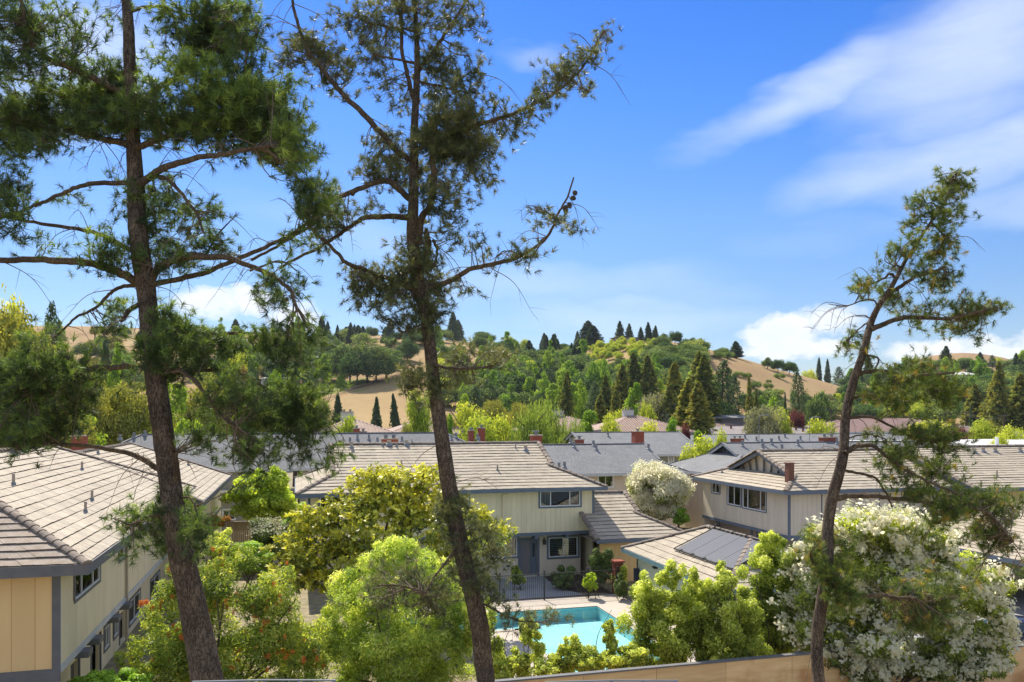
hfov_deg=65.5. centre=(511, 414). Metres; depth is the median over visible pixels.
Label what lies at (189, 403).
evergreen tree
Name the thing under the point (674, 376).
redwood tree
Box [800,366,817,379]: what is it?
yellow bush
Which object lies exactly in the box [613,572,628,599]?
garden shrub
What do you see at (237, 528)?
plank fence
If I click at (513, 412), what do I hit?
evergreen tree
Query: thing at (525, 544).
door
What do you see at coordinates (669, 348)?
oak tree
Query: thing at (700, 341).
scrub bush
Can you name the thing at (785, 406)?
cypress tree
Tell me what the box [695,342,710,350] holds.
scrub bush
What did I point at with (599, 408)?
redwood tree
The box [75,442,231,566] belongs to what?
townhouse
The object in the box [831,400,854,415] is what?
scrub bush
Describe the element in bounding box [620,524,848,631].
pool house
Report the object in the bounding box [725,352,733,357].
scrub bush
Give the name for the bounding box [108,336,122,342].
evergreen tree
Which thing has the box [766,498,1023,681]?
oleander shrub
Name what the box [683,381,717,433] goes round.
redwood tree
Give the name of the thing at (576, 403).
poplar tree
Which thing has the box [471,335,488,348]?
oak tree
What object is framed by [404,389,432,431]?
yellow bush
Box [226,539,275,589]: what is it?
boxwood
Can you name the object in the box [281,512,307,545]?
leafy shrub
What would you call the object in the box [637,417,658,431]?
yellow bush
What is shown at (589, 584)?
garden shrub
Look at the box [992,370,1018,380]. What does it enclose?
scrub bush
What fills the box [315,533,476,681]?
feathery shrub
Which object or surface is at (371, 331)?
oak tree
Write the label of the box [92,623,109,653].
window
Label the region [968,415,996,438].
yellow bush
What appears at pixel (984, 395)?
oak tree
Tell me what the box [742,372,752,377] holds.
scrub bush
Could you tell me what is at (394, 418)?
conifer tree
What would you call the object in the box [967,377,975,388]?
poplar tree
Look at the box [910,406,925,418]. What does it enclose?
yellow bush
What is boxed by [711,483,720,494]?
window
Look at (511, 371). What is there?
poplar tree
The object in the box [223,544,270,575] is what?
shrub
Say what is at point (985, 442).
flat roof building
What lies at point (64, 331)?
poplar tree
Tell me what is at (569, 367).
poplar tree
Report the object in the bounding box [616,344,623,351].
yellow bush
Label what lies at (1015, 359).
conifer tree
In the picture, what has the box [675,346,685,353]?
scrub bush
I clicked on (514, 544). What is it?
window
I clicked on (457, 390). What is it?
oak tree
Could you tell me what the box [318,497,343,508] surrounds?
window
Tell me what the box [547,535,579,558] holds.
window
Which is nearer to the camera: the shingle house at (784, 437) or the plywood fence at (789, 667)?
the plywood fence at (789, 667)
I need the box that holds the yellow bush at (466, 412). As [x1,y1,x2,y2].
[452,397,493,427]
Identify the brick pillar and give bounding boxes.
[611,559,624,592]
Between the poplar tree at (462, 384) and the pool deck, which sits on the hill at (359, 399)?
the poplar tree at (462, 384)
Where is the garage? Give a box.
[578,490,683,582]
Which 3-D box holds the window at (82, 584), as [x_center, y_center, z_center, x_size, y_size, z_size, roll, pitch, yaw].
[-14.370,5.493,26.937,0.110,1.011,3.537,0,0,-15]
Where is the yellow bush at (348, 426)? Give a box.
[332,409,356,432]
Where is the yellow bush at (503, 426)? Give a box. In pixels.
[481,408,515,440]
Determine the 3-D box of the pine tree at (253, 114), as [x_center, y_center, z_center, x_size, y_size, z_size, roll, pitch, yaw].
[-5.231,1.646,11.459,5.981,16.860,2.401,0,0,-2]
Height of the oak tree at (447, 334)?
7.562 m
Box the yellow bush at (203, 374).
[189,372,210,384]
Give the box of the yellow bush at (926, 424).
[906,415,952,438]
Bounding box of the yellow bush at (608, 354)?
[604,351,613,358]
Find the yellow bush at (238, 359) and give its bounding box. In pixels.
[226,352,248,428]
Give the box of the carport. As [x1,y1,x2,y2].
[935,503,1023,582]
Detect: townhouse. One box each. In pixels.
[0,431,196,681]
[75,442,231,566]
[293,431,607,591]
[691,448,961,568]
[891,444,1023,516]
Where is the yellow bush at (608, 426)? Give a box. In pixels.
[599,410,621,431]
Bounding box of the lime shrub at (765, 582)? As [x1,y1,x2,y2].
[733,530,803,655]
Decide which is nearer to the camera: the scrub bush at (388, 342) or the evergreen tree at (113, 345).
the evergreen tree at (113, 345)
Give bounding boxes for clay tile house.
[314,409,394,432]
[388,413,467,440]
[513,409,593,440]
[592,408,693,433]
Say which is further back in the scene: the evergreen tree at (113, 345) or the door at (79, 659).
the evergreen tree at (113, 345)
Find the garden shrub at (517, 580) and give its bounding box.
[510,565,526,589]
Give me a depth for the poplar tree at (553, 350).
351.89 m
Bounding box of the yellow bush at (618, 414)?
[612,403,629,418]
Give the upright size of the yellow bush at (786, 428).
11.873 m
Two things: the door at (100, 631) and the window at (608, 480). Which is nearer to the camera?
the door at (100, 631)
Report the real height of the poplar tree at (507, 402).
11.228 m
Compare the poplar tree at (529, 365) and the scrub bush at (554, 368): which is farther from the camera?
the scrub bush at (554, 368)
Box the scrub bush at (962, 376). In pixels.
[941,370,971,383]
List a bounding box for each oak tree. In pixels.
[71,342,100,355]
[110,349,129,360]
[133,372,144,383]
[247,370,257,384]
[256,353,267,366]
[311,333,345,345]
[311,349,332,361]
[312,339,339,352]
[317,360,338,375]
[326,343,359,381]
[339,349,379,384]
[345,340,391,382]
[359,353,397,381]
[365,326,379,335]
[379,335,389,343]
[385,348,405,377]
[390,332,401,339]
[394,336,421,360]
[399,351,413,360]
[400,330,422,341]
[434,329,453,338]
[436,344,453,357]
[442,387,457,405]
[446,393,457,405]
[448,345,468,355]
[455,384,472,401]
[456,387,480,407]
[466,375,482,385]
[467,379,501,403]
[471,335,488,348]
[472,332,496,340]
[480,373,505,381]
[489,342,513,355]
[491,337,516,349]
[492,385,507,399]
[497,375,523,392]
[502,372,539,391]
[503,359,520,368]
[510,350,543,360]
[515,391,537,407]
[519,368,534,379]
[533,357,545,368]
[534,390,559,405]
[553,356,565,366]
[554,348,571,358]
[560,343,568,349]
[570,373,599,395]
[572,361,583,370]
[583,386,612,405]
[608,357,622,366]
[638,354,651,364]
[644,344,654,349]
[649,335,672,345]
[653,356,678,368]
[657,369,667,384]
[660,341,675,347]
[660,345,676,353]
[668,331,683,341]
[674,356,685,364]
[681,352,694,359]
[711,375,725,395]
[761,357,773,368]
[770,359,784,369]
[781,361,798,373]
[796,393,813,403]
[804,395,829,424]
[814,390,836,421]
[836,383,863,394]
[837,375,849,385]
[851,403,882,416]
[855,391,864,403]
[863,374,872,381]
[892,363,908,371]
[932,359,960,368]
[957,357,975,371]
[958,401,986,416]
[960,381,985,396]
[966,365,974,372]
[973,373,993,381]
[980,378,991,383]
[980,382,1013,399]
[995,358,1023,368]
[1002,364,1018,370]
[1004,377,1014,385]
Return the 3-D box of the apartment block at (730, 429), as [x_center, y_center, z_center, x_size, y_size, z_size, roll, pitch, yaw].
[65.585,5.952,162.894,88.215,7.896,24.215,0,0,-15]
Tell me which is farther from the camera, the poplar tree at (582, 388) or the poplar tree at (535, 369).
the poplar tree at (535, 369)
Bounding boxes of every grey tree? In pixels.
[636,388,675,422]
[741,401,786,433]
[826,393,836,401]
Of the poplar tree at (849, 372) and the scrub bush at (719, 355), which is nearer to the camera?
the scrub bush at (719, 355)
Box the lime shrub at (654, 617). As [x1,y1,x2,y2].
[614,558,709,666]
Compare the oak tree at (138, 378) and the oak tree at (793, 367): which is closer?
the oak tree at (138, 378)
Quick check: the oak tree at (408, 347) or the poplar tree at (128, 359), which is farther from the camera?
the oak tree at (408, 347)
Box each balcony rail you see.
[192,679,335,681]
[545,680,677,681]
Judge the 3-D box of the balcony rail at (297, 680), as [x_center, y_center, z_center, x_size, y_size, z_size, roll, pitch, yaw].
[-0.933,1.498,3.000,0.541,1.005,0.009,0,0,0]
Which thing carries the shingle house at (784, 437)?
on the ground at (313, 604)
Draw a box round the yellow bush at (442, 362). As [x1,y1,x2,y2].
[437,356,450,366]
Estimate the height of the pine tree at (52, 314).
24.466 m
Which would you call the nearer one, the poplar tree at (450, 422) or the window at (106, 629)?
the window at (106, 629)
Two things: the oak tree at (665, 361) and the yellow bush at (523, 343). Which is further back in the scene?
the yellow bush at (523, 343)
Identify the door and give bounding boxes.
[71,658,80,678]
[90,631,101,671]
[521,540,530,575]
[720,522,749,534]
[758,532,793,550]
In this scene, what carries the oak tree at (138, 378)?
on the hill at (359, 399)
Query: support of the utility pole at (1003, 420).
on the ground at (313, 604)
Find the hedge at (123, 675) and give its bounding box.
[67,667,153,681]
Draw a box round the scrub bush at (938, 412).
[922,404,959,422]
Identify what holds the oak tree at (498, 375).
on the hill at (359, 399)
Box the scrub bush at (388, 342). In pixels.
[382,337,398,346]
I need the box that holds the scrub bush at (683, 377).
[679,371,688,381]
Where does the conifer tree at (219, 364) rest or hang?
on the hill at (359, 399)
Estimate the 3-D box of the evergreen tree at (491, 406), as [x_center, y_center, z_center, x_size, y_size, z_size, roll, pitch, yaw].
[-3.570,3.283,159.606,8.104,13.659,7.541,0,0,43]
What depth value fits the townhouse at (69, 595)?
26.89 m
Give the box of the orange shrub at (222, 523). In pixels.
[206,515,231,573]
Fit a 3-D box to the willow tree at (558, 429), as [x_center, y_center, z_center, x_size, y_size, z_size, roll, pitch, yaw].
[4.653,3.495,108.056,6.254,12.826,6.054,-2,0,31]
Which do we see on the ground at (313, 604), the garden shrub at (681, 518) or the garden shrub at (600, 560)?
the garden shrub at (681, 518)
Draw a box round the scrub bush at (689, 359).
[682,357,694,363]
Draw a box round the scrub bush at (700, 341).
[682,338,710,349]
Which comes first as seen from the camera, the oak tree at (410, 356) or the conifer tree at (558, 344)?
the oak tree at (410, 356)
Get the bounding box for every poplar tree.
[57,320,65,333]
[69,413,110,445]
[94,335,102,355]
[106,342,121,407]
[120,355,135,383]
[149,380,177,432]
[171,382,203,432]
[217,317,225,332]
[230,326,239,336]
[247,356,258,381]
[267,370,285,389]
[292,317,303,338]
[311,356,319,383]
[316,353,333,383]
[336,359,347,386]
[434,327,444,345]
[447,413,453,434]
[454,393,469,426]
[459,383,468,402]
[474,358,485,377]
[482,374,491,405]
[487,335,495,348]
[489,370,500,387]
[498,384,519,413]
[500,360,514,374]
[503,331,514,347]
[511,364,519,375]
[519,373,525,390]
[522,361,532,370]
[522,377,534,395]
[533,366,538,382]
[534,371,550,405]
[540,350,554,368]
[541,383,560,413]
[547,339,552,352]
[551,348,556,358]
[555,372,560,395]
[556,369,572,398]
[558,352,564,369]
[561,360,579,379]
[571,382,580,419]
[574,379,589,419]
[577,409,598,431]
[578,339,588,355]
[585,361,599,384]
[594,358,612,388]
[623,387,639,415]
[633,382,642,411]
[653,355,663,368]
[653,367,659,378]
[657,379,665,399]
[665,416,681,431]
[668,419,677,430]
[692,430,701,445]
[716,402,733,414]
[758,395,765,411]
[765,396,789,416]
[839,392,844,401]
[846,368,852,376]
[939,356,952,371]
[943,405,957,423]
[953,361,960,372]
[955,395,960,415]
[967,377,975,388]
[972,362,987,380]
[975,357,982,368]
[980,363,991,375]
[1017,350,1023,359]
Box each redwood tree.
[556,371,574,417]
[593,394,606,423]
[599,375,612,418]
[608,389,622,418]
[611,364,633,408]
[624,352,641,411]
[634,355,662,406]
[656,383,678,420]
[657,362,684,416]
[668,378,694,428]
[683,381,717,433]
[685,351,706,392]
[694,354,723,422]
[745,374,753,415]
[753,388,759,411]
[959,384,984,425]
[977,374,1007,423]
[984,361,1017,428]
[997,373,1023,430]
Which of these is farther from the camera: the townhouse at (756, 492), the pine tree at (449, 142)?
the townhouse at (756, 492)
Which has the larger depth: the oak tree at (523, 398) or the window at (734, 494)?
the oak tree at (523, 398)
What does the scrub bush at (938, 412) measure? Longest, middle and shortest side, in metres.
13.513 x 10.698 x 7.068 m
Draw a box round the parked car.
[984,615,1023,644]
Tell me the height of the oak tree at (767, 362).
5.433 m
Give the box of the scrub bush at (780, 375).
[772,372,785,377]
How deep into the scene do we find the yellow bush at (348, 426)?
93.71 m
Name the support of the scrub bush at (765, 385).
on the hill at (359, 399)
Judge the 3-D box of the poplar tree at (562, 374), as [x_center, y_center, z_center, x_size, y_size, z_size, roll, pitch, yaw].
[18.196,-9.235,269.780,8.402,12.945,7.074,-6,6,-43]
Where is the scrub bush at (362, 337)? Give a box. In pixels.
[350,332,378,344]
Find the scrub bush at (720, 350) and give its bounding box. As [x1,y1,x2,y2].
[712,348,727,353]
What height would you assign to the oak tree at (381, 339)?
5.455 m
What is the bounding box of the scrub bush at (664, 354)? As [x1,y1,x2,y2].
[648,349,676,357]
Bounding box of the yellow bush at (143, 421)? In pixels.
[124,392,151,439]
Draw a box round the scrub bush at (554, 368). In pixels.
[542,364,557,372]
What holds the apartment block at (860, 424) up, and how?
on the ground at (313, 604)
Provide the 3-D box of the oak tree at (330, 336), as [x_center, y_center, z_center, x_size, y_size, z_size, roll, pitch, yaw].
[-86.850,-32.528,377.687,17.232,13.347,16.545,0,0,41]
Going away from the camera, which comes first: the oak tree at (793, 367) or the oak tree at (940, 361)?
the oak tree at (793, 367)
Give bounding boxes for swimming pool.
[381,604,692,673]
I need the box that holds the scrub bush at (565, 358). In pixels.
[555,354,582,368]
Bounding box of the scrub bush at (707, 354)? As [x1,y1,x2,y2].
[696,350,710,357]
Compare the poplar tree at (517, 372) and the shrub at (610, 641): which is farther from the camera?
the poplar tree at (517, 372)
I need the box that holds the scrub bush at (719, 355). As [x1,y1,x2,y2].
[712,351,725,358]
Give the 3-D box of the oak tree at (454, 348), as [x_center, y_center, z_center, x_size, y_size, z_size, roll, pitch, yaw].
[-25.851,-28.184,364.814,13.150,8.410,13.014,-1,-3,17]
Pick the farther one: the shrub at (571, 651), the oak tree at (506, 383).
the oak tree at (506, 383)
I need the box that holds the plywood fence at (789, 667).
[474,644,1023,681]
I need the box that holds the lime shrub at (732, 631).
[688,560,774,660]
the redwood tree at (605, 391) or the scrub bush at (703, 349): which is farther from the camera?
the scrub bush at (703, 349)
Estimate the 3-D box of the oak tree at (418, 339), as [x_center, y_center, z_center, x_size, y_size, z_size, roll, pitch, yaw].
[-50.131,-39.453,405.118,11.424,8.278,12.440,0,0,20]
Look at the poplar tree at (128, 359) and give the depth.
306.41 m
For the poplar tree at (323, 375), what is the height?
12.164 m
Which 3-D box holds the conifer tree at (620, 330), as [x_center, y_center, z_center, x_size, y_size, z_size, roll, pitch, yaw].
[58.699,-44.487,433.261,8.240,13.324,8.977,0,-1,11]
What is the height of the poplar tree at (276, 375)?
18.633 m
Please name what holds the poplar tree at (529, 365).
on the hill at (359, 399)
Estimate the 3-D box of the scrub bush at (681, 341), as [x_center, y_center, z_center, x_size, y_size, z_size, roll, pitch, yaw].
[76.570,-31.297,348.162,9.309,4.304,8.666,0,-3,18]
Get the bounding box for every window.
[73,566,100,603]
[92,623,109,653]
[113,611,118,640]
[118,546,125,563]
[120,587,140,628]
[150,569,159,603]
[222,509,235,519]
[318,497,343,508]
[492,537,518,558]
[538,491,581,508]
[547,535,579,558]
[597,476,613,487]
[668,456,673,462]
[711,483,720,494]
[727,486,741,507]
[742,488,766,512]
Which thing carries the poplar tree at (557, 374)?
on the hill at (359, 399)
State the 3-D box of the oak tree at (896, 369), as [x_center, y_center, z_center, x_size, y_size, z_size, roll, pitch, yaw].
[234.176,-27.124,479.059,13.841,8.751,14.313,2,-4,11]
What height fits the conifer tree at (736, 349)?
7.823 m
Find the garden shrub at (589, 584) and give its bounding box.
[575,572,598,598]
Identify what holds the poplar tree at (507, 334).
on the hill at (359, 399)
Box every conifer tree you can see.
[100,339,111,395]
[212,331,232,387]
[228,319,243,338]
[258,353,276,380]
[316,317,326,338]
[325,321,330,333]
[332,394,342,423]
[335,329,342,340]
[344,322,355,344]
[371,396,381,426]
[381,321,395,337]
[389,393,401,427]
[446,312,461,340]
[457,319,467,341]
[524,340,535,353]
[535,368,542,388]
[538,333,545,349]
[542,335,548,350]
[547,334,557,350]
[556,339,561,350]
[571,345,577,357]
[573,320,596,348]
[585,325,604,345]
[614,321,624,336]
[624,323,633,336]
[637,327,643,340]
[643,322,651,341]
[650,325,658,338]
[729,341,744,357]
[816,357,821,380]
[823,359,831,382]
[862,357,873,381]
[939,346,952,360]
[1011,353,1018,366]
[1018,360,1023,371]
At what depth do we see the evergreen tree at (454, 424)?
118.61 m
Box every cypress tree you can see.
[783,393,786,414]
[968,405,972,426]
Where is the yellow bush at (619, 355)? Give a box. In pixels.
[615,353,622,358]
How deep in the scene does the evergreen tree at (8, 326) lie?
62.80 m
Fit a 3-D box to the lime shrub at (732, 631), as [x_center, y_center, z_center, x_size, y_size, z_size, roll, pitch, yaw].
[7.483,7.453,27.163,2.840,5.021,2.243,0,0,18]
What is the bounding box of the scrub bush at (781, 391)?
[771,388,784,394]
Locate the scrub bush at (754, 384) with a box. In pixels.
[751,380,761,388]
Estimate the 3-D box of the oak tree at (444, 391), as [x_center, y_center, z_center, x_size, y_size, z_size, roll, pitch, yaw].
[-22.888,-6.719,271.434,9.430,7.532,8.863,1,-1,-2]
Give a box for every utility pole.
[962,411,969,425]
[999,414,1008,431]
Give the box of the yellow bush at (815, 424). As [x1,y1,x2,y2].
[803,417,837,433]
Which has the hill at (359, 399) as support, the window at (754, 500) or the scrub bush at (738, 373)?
the scrub bush at (738, 373)
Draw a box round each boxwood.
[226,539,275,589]
[550,564,577,589]
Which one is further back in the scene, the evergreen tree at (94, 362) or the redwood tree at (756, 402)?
the evergreen tree at (94, 362)
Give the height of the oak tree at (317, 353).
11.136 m
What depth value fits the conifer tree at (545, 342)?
420.49 m
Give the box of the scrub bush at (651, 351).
[640,349,664,357]
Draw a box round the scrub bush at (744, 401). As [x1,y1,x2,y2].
[739,394,763,407]
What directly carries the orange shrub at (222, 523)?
on the ground at (313, 604)
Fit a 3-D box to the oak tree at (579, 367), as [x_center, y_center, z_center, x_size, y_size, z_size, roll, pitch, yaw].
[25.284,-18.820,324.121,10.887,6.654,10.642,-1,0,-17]
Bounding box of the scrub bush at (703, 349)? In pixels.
[686,345,711,353]
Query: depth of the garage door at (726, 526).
53.38 m
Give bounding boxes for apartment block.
[709,425,1021,438]
[805,418,974,433]
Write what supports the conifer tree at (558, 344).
on the hill at (359, 399)
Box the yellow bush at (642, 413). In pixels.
[639,400,646,416]
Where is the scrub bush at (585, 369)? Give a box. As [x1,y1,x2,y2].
[582,362,607,373]
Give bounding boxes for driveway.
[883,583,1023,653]
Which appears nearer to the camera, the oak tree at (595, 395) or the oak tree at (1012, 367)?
the oak tree at (595, 395)
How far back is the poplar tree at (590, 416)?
117.35 m
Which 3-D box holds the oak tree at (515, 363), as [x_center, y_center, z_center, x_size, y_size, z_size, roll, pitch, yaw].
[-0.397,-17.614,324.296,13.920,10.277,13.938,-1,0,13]
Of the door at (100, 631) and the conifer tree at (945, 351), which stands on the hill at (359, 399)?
the conifer tree at (945, 351)
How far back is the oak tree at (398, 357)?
320.27 m
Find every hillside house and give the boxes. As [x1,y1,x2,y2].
[609,337,644,341]
[702,415,746,425]
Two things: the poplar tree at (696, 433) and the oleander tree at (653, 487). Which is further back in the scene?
the poplar tree at (696, 433)
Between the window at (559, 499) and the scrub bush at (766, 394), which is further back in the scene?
the scrub bush at (766, 394)
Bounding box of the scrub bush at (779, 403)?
[765,399,786,406]
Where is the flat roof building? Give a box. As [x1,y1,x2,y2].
[849,437,1023,446]
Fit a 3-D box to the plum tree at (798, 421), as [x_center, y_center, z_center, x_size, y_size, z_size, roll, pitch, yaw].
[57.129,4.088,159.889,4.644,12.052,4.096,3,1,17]
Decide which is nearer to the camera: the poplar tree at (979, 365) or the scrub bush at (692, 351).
the scrub bush at (692, 351)
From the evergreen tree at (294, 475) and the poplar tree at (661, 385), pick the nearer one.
the evergreen tree at (294, 475)
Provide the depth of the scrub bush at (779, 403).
256.76 m
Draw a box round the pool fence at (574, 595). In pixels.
[359,566,618,605]
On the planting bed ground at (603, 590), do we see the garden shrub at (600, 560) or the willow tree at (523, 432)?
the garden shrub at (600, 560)
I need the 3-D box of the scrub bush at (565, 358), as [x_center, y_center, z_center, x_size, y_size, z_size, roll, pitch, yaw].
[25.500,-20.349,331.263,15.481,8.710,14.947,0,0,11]
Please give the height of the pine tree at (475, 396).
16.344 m
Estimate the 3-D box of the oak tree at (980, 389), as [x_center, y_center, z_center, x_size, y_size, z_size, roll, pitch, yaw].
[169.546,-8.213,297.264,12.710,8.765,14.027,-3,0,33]
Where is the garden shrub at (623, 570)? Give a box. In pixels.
[610,565,627,585]
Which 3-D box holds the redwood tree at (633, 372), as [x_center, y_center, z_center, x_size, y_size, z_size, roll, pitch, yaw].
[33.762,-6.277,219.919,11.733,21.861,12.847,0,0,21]
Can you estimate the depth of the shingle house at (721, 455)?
67.96 m
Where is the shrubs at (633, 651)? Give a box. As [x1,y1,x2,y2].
[529,643,649,675]
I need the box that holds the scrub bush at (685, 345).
[677,343,695,348]
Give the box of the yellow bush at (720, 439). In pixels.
[714,425,728,444]
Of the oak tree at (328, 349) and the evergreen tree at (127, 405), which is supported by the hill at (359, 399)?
the oak tree at (328, 349)
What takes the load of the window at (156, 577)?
in the townhouse at (69, 595)
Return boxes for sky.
[0,0,1023,383]
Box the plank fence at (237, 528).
[227,521,279,543]
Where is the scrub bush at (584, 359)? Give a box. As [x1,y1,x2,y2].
[565,353,597,370]
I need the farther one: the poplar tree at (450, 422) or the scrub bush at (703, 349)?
the scrub bush at (703, 349)
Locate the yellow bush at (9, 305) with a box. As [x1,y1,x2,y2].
[0,283,28,328]
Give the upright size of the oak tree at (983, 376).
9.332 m
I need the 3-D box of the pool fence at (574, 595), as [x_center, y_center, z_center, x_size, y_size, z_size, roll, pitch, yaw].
[-0.982,9.100,41.753,14.090,1.600,0.090,0,0,-15]
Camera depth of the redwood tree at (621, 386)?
204.43 m
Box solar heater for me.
[673,523,760,569]
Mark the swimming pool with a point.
(590, 620)
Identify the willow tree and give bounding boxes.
[508,398,557,443]
[526,396,565,442]
[558,414,584,443]
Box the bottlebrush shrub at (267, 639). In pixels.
[113,536,335,681]
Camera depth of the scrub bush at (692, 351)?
309.72 m
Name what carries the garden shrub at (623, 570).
on the ground at (313, 604)
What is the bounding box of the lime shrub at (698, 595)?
[672,580,720,661]
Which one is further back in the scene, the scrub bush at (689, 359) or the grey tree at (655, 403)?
the scrub bush at (689, 359)
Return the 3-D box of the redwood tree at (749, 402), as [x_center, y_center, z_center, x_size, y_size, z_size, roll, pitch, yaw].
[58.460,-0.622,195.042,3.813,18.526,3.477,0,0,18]
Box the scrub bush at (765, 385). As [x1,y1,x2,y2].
[763,383,774,388]
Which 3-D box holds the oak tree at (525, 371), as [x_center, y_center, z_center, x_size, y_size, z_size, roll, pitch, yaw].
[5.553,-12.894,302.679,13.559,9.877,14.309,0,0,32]
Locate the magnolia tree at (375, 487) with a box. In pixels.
[258,461,519,628]
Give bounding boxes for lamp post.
[809,416,820,440]
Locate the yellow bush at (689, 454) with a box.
[678,440,700,459]
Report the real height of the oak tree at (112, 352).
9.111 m
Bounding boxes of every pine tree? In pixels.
[0,0,359,681]
[42,300,65,371]
[207,0,629,681]
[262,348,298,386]
[285,340,319,385]
[468,386,484,410]
[538,369,556,391]
[582,380,605,419]
[712,359,738,414]
[723,374,743,414]
[785,165,1023,681]
[788,370,808,421]
[830,367,845,385]
[987,355,996,367]
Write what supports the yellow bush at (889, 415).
on the hill at (359, 399)
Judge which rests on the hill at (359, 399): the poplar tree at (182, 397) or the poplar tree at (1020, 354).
the poplar tree at (1020, 354)
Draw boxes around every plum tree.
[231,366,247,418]
[681,420,690,438]
[788,407,806,427]
[954,424,968,438]
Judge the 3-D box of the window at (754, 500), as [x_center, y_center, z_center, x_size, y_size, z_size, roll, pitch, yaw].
[15.117,5.242,49.647,0.110,1.482,2.773,0,0,-15]
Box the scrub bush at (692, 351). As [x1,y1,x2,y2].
[677,348,696,356]
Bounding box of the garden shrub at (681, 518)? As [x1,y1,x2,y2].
[668,507,691,527]
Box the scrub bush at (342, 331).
[332,328,356,339]
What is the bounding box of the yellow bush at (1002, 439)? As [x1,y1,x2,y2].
[987,428,1012,443]
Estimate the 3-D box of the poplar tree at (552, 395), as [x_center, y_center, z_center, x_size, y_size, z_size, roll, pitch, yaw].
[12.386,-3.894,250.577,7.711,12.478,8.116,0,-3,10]
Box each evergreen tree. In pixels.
[0,298,63,411]
[58,361,119,443]
[59,333,68,340]
[60,414,100,448]
[78,340,98,356]
[87,356,100,365]
[89,328,98,338]
[92,379,151,444]
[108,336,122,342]
[109,341,124,348]
[132,382,145,391]
[172,372,228,432]
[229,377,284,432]
[256,364,269,376]
[277,388,324,486]
[305,401,333,432]
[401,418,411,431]
[446,415,457,427]
[474,397,509,423]
[505,400,529,437]
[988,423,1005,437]
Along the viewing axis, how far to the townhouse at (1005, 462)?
51.34 m
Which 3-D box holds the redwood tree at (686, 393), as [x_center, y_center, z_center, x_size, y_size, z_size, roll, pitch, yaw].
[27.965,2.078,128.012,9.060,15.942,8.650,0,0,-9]
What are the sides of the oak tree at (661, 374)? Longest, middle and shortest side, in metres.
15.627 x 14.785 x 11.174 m
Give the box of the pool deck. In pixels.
[365,594,719,677]
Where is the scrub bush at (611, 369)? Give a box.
[598,366,618,375]
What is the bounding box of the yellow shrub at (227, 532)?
[208,527,232,562]
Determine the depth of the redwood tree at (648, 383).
214.09 m
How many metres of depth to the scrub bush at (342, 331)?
448.94 m
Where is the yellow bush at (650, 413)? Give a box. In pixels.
[645,400,658,419]
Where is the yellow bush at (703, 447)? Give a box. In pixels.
[692,431,715,454]
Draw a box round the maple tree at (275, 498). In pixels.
[218,464,305,525]
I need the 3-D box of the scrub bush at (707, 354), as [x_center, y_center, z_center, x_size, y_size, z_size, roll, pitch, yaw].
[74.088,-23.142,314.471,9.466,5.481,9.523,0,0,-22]
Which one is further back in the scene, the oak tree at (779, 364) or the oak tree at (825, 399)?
the oak tree at (779, 364)
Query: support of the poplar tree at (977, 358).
on the hill at (359, 399)
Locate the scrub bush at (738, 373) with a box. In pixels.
[731,371,743,376]
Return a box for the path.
[393,576,607,601]
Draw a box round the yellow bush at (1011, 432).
[1001,420,1023,439]
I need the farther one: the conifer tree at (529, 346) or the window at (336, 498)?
the conifer tree at (529, 346)
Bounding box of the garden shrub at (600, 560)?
[588,547,613,589]
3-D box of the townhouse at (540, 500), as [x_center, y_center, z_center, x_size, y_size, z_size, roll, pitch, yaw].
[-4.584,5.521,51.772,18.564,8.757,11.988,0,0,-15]
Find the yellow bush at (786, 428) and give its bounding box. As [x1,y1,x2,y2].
[771,404,795,433]
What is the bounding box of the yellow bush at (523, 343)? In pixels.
[520,339,527,347]
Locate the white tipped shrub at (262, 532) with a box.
[241,513,292,578]
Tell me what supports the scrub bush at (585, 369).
on the hill at (359, 399)
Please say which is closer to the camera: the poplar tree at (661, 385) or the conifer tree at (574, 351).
the poplar tree at (661, 385)
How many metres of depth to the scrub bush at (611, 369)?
291.77 m
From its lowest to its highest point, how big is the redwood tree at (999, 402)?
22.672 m
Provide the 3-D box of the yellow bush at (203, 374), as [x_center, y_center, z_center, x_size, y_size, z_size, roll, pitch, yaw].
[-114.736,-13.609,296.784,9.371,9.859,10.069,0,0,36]
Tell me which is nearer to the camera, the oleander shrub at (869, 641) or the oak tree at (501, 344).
the oleander shrub at (869, 641)
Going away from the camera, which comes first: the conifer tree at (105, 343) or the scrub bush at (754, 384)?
the conifer tree at (105, 343)
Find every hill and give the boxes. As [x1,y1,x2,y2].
[33,326,995,428]
[920,353,1010,360]
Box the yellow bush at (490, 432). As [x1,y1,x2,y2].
[455,410,501,441]
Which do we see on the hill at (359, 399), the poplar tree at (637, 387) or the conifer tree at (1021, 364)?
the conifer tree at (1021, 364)
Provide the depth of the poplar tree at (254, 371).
310.18 m
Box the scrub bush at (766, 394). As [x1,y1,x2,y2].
[761,389,786,401]
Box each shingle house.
[117,430,290,523]
[291,425,484,510]
[542,436,689,526]
[559,428,695,462]
[669,434,911,527]
[690,433,909,446]
[714,423,741,425]
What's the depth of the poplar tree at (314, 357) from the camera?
313.03 m
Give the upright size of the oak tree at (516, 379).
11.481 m
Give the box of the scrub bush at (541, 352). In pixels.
[536,349,549,357]
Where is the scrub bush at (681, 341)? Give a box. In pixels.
[676,338,694,343]
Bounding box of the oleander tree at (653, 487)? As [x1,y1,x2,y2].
[623,459,696,520]
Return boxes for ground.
[72,468,801,681]
[545,574,611,592]
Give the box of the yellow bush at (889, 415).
[882,408,901,417]
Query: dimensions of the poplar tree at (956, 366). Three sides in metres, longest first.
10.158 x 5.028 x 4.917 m

